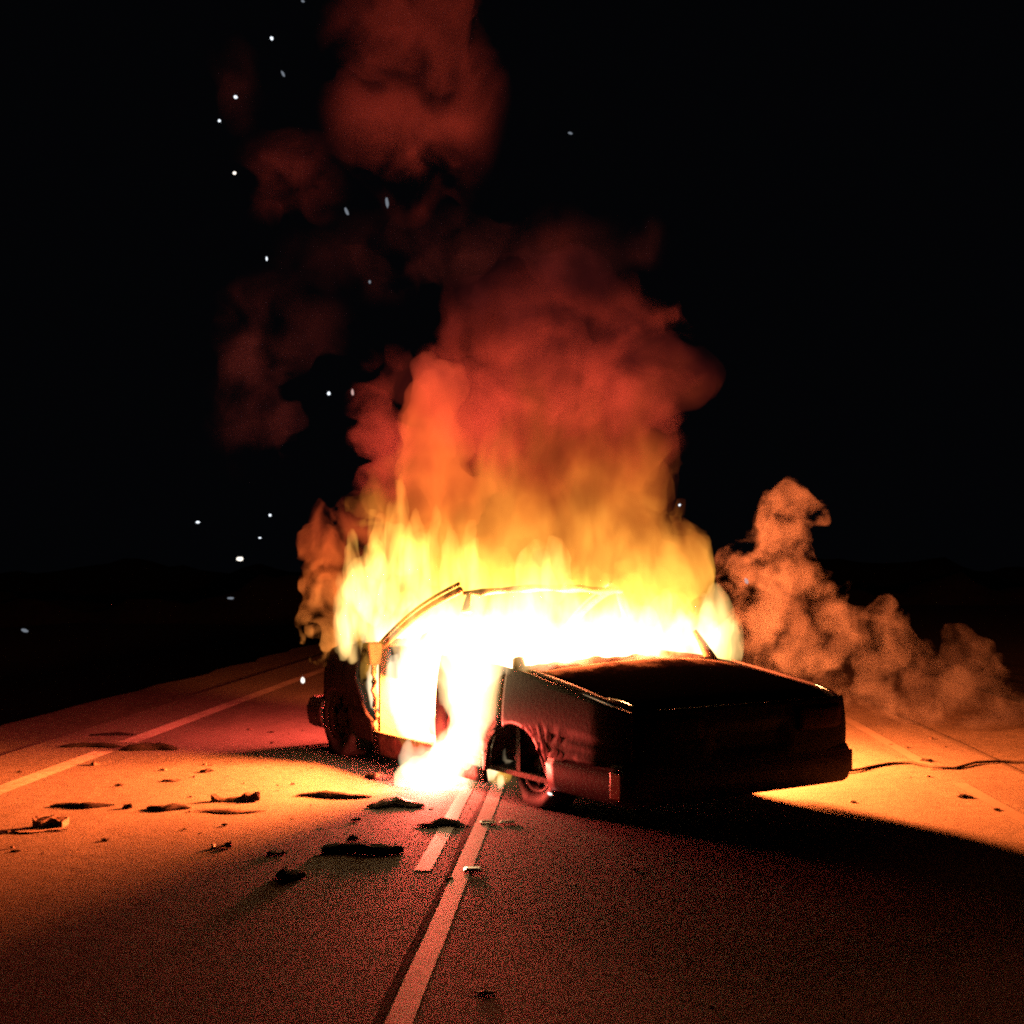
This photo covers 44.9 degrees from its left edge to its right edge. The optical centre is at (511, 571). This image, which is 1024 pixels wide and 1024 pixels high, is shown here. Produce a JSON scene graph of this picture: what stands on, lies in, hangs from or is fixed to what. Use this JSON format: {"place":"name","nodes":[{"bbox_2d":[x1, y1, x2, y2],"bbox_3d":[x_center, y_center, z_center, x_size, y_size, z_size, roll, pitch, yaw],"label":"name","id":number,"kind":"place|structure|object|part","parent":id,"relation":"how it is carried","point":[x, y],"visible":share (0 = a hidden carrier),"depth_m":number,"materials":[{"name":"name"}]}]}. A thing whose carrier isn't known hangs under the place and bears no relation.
{"place":"outdoors","nodes":[
{"label":"outdoors","id":0,"kind":"place"},
{"bbox_2d":[0,583,1023,1023],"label":"road","id":1,"kind":"structure","parent":0,"point":[894,893],"depth_m":5.50,"materials":[{"name":"grey asphalt"}]},
{"bbox_2d":[12,826,66,832],"bbox_3d":[-2.549,1.393,6.689,0.273,0.004,0.130,0,0,-23],"label":"pale sheet","id":2,"kind":"object","parent":1,"relation":"on","point":[48,828],"visible":1,"depth_m":6.68,"materials":[{"name":"white paper"}]},
{"bbox_2d":[32,815,68,827],"bbox_3d":[-2.525,1.365,6.789,0.173,0.060,0.150,0,0,-3],"label":"broken box","id":3,"kind":"object","parent":1,"relation":"on","point":[38,821],"visible":1,"depth_m":6.76,"materials":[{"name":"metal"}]},
{"bbox_2d":[0,751,112,793],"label":"edge line","id":4,"kind":"object","parent":1,"relation":"on","point":[28,779],"visible":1,"depth_m":8.64,"materials":[{"name":"paint"}]},
{"bbox_2d":[50,802,114,807],"bbox_3d":[-2.559,1.383,7.355,0.373,0.023,0.109,0,0,2],"label":"charred strip","id":5,"kind":"object","parent":1,"relation":"on","point":[84,805],"visible":1,"depth_m":7.34,"materials":[{"name":"plastic"}]},
{"bbox_2d":[60,742,123,746],"bbox_3d":[-3.341,1.380,9.884,0.511,0.030,0.125,0,0,2],"label":"charred strip","id":6,"kind":"object","parent":1,"relation":"on","point":[87,744],"visible":1,"depth_m":9.85,"materials":[{"name":"plastic"}]},
{"bbox_2d":[90,732,137,734],"bbox_3d":[-3.401,1.385,10.603,0.407,0.020,0.098,0,0,-6],"label":"charred strip","id":7,"kind":"object","parent":1,"relation":"on","point":[117,733],"visible":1,"depth_m":10.57,"materials":[{"name":"plastic"}]},
{"bbox_2d":[122,803,132,807],"bbox_3d":[-2.272,1.383,7.321,0.062,0.024,0.058,0,0,-16],"label":"debris lump","id":8,"kind":"object","parent":1,"relation":"on","point":[129,805],"visible":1,"depth_m":7.30,"materials":[{"name":"plastic"}]},
{"bbox_2d":[119,742,177,750],"bbox_3d":[-2.843,1.371,9.742,0.455,0.048,0.179,0,0,-4],"label":"charred scrap","id":9,"kind":"object","parent":1,"relation":"on","point":[150,746],"visible":1,"depth_m":9.69,"materials":[{"name":"plastic"}]},
{"bbox_2d":[146,803,190,810],"bbox_3d":[-2.019,1.381,7.273,0.264,0.027,0.121,0,0,-7],"label":"charred scrap","id":10,"kind":"object","parent":1,"relation":"on","point":[172,806],"visible":1,"depth_m":7.26,"materials":[{"name":"plastic"}]},
{"bbox_2d":[162,778,181,780],"bbox_3d":[-2.269,1.389,8.257,0.138,0.013,0.065,0,0,3],"label":"charred strip","id":11,"kind":"object","parent":1,"relation":"on","point":[175,779],"visible":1,"depth_m":8.24,"materials":[{"name":"metal"}]},
{"bbox_2d":[199,769,213,772],"bbox_3d":[-2.127,1.384,8.640,0.095,0.022,0.076,0,0,-37],"label":"debris lump","id":12,"kind":"object","parent":1,"relation":"on","point":[206,770],"visible":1,"depth_m":8.62,"materials":[{"name":"plastic"}]},
{"bbox_2d":[211,841,231,848],"bbox_3d":[-1.468,1.381,6.273,0.101,0.027,0.065,0,0,-6],"label":"bent scrap","id":13,"kind":"object","parent":1,"relation":"on","point":[226,844],"visible":1,"depth_m":6.26,"materials":[{"name":"metal"}]},
{"bbox_2d":[194,809,264,812],"bbox_3d":[-1.647,1.389,7.198,0.409,0.012,0.103,0,0,11],"label":"charred strip","id":14,"kind":"object","parent":1,"relation":"on","point":[228,811],"visible":1,"depth_m":7.19,"materials":[{"name":"metal"}]},
{"bbox_2d":[211,791,259,801],"bbox_3d":[-1.683,1.368,7.571,0.294,0.054,0.118,0,0,-3],"label":"bent scrap","id":15,"kind":"object","parent":1,"relation":"on","point":[248,796],"visible":1,"depth_m":7.54,"materials":[{"name":"metal"}]},
{"bbox_2d":[266,850,286,854],"bbox_3d":[-1.162,1.387,6.123,0.098,0.017,0.064,0,0,-17],"label":"debris lump","id":16,"kind":"object","parent":1,"relation":"on","point":[278,852],"visible":1,"depth_m":6.11,"materials":[{"name":"metal"}]},
{"bbox_2d":[275,867,306,881],"bbox_3d":[-1.025,1.374,5.646,0.131,0.043,0.150,0,0,24],"label":"debris lump","id":17,"kind":"object","parent":1,"relation":"on","point":[285,874],"visible":1,"depth_m":5.62,"materials":[{"name":"plastic"}]},
{"bbox_2d":[119,592,531,742],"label":"edge line","id":18,"kind":"object","parent":1,"relation":"on","point":[162,729],"visible":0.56,"depth_m":12.99,"materials":[{"name":"paint"}]},
{"bbox_2d":[295,790,372,797],"bbox_3d":[-1.107,1.380,7.685,0.479,0.031,0.120,0,0,17],"label":"charred strip","id":19,"kind":"object","parent":1,"relation":"on","point":[328,794],"visible":1,"depth_m":7.65,"materials":[{"name":"plastic"}]},
{"bbox_2d":[346,834,359,840],"bbox_3d":[-0.828,1.381,6.439,0.060,0.028,0.049,0,0,28],"label":"debris lump","id":20,"kind":"object","parent":1,"relation":"on","point":[352,837],"visible":1,"depth_m":6.43,"materials":[{"name":"black"}]},
{"bbox_2d":[321,841,403,854],"bbox_3d":[-0.745,1.372,6.163,0.410,0.045,0.120,0,0,8],"label":"scorched bar","id":21,"kind":"object","parent":1,"relation":"on","point":[363,847],"visible":1,"depth_m":6.14,"materials":[{"name":"plastic"}]},
{"bbox_2d":[364,772,391,778],"bbox_3d":[-0.913,1.377,8.368,0.188,0.036,0.127,0,0,5],"label":"debris lump","id":22,"kind":"object","parent":1,"relation":"on","point":[379,775],"visible":1,"depth_m":8.35,"materials":[{"name":"metal"}]},
{"bbox_2d":[366,797,424,807],"bbox_3d":[-0.689,1.369,7.371,0.347,0.051,0.150,0,0,-1],"label":"bent scrap","id":23,"kind":"object","parent":1,"relation":"on","point":[393,802],"visible":1,"depth_m":7.34,"materials":[{"name":"metal"}]},
{"bbox_2d":[415,817,469,826],"bbox_3d":[-0.387,1.376,6.817,0.301,0.038,0.122,0,0,-6],"label":"charred scrap","id":24,"kind":"object","parent":1,"relation":"on","point":[441,822],"visible":1,"depth_m":6.78,"materials":[{"name":"plastic"}]},
{"bbox_2d":[415,779,476,869],"bbox_3d":[-0.322,1.396,7.383,0.086,0.001,3.200,0,0,3],"label":"dash","id":25,"kind":"object","parent":1,"relation":"on","point":[435,846],"visible":0.7,"depth_m":6.62,"materials":[{"name":"paint"}]},
{"bbox_2d":[372,601,573,1023],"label":"seam","id":26,"kind":"object","parent":1,"relation":"on","point":[388,997],"visible":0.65,"depth_m":4.84,"materials":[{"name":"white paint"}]},
{"bbox_2d":[463,867,482,871],"bbox_3d":[-0.181,1.385,5.771,0.090,0.014,0.060,0,0,0],"label":"road marker","id":27,"kind":"object","parent":1,"relation":"on","point":[473,869],"visible":1,"depth_m":5.75,"materials":[{"name":"plastic"}]},
{"bbox_2d":[385,595,577,1023],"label":"line","id":28,"kind":"object","parent":1,"relation":"on","point":[406,1004],"visible":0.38,"depth_m":4.91,"materials":[{"name":"white paint"}]},
{"bbox_2d":[480,820,495,823],"bbox_3d":[-0.134,1.385,6.866,0.090,0.014,0.060,0,0,0],"label":"road marker","id":29,"kind":"object","parent":1,"relation":"on","point":[487,821],"visible":1,"depth_m":6.84,"materials":[{"name":"plastic"}]},
{"bbox_2d":[5,728,999,1007],"bbox_3d":[-0.035,1.387,7.364,7.124,0.022,7.247,0,0,0],"label":"grit","id":30,"kind":"object","parent":1,"relation":"on","point":[483,992],"visible":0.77,"depth_m":6.80,"materials":[{"name":"stone"}]},
{"bbox_2d":[499,820,514,823],"bbox_3d":[-0.027,1.385,6.866,0.090,0.014,0.060,0,0,0],"label":"road marker","id":31,"kind":"object","parent":1,"relation":"on","point":[506,821],"visible":1,"depth_m":6.84,"materials":[{"name":"plastic"}]},
{"bbox_2d":[307,581,851,808],"bbox_3d":[0.192,0.738,8.640,1.850,1.336,4.223,0,0,-33],"label":"burning car","id":32,"kind":"object","parent":1,"relation":"on","point":[565,719],"visible":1,"depth_m":7.35,"materials":[{"name":"paint"}]},
{"bbox_3d":[-0.216,0.846,7.751,0.074,0.590,0.630,0,0,-33],"label":"door","id":33,"kind":"part","parent":32,"relation":"part of","materials":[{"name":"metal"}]},
{"bbox_3d":[0.659,0.839,9.442,0.085,0.604,0.920,0,0,-33],"label":"door","id":34,"kind":"part","parent":32,"relation":"part of","materials":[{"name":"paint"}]},
{"bbox_3d":[1.171,0.846,8.648,0.074,0.590,0.630,0,0,-33],"label":"door","id":35,"kind":"part","parent":32,"relation":"part of","materials":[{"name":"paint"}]},
{"bbox_2d":[629,595,935,768],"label":"edge line","id":36,"kind":"object","parent":1,"relation":"on","point":[894,746],"visible":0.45,"depth_m":10.87,"materials":[{"name":"paint"}]},
{"bbox_2d":[639,595,1023,773],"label":"road seam","id":37,"kind":"object","parent":1,"relation":"on","point":[935,732],"visible":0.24,"depth_m":12.25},
{"bbox_2d":[852,760,1023,771],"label":"cable","id":38,"kind":"object","parent":1,"relation":"on","point":[937,767],"visible":0.91,"depth_m":8.92,"materials":[{"name":"rubber"}]},
{"bbox_2d":[957,794,972,797],"bbox_3d":[2.795,1.388,7.662,0.091,0.015,0.077,0,0,-27],"label":"charred strip","id":39,"kind":"object","parent":1,"relation":"on","point":[964,795],"visible":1,"depth_m":7.65,"materials":[{"name":"plastic"}]},
{"bbox_2d":[953,783,1023,823],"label":"edge line","id":40,"kind":"object","parent":1,"relation":"on","point":[995,803],"visible":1,"depth_m":7.52,"materials":[{"name":"paint"}]},
{"bbox_2d":[0,598,1023,725],"bbox_3d":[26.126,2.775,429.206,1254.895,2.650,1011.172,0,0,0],"label":"ground","id":41,"kind":"structure","parent":0,"point":[46,669],"depth_m":41.95,"materials":[{"name":"black soil"}]},
{"bbox_2d":[0,583,548,755],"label":"road verge","id":42,"kind":"structure","parent":41,"relation":"on","point":[18,735],"depth_m":14.17,"materials":[{"name":"soil"}]},
{"bbox_2d":[640,595,1023,771],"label":"road shoulder","id":43,"kind":"object","parent":41,"relation":"on","point":[990,725],"visible":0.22,"depth_m":14.97},
{"bbox_2d":[0,548,1023,604],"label":"hills","id":44,"kind":"structure","parent":0,"point":[429,575],"depth_m":147.88,"materials":[{"name":"black"}]},
{"bbox_2d":[0,563,1023,627],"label":"hills","id":45,"kind":"structure","parent":0,"point":[265,600],"depth_m":72.66,"materials":[{"name":"black"}]},
{"bbox_2d":[0,0,1023,572],"label":"sky","id":46,"kind":"structure","parent":0,"point":[766,281],"materials":[{"name":"black"}]}
]}

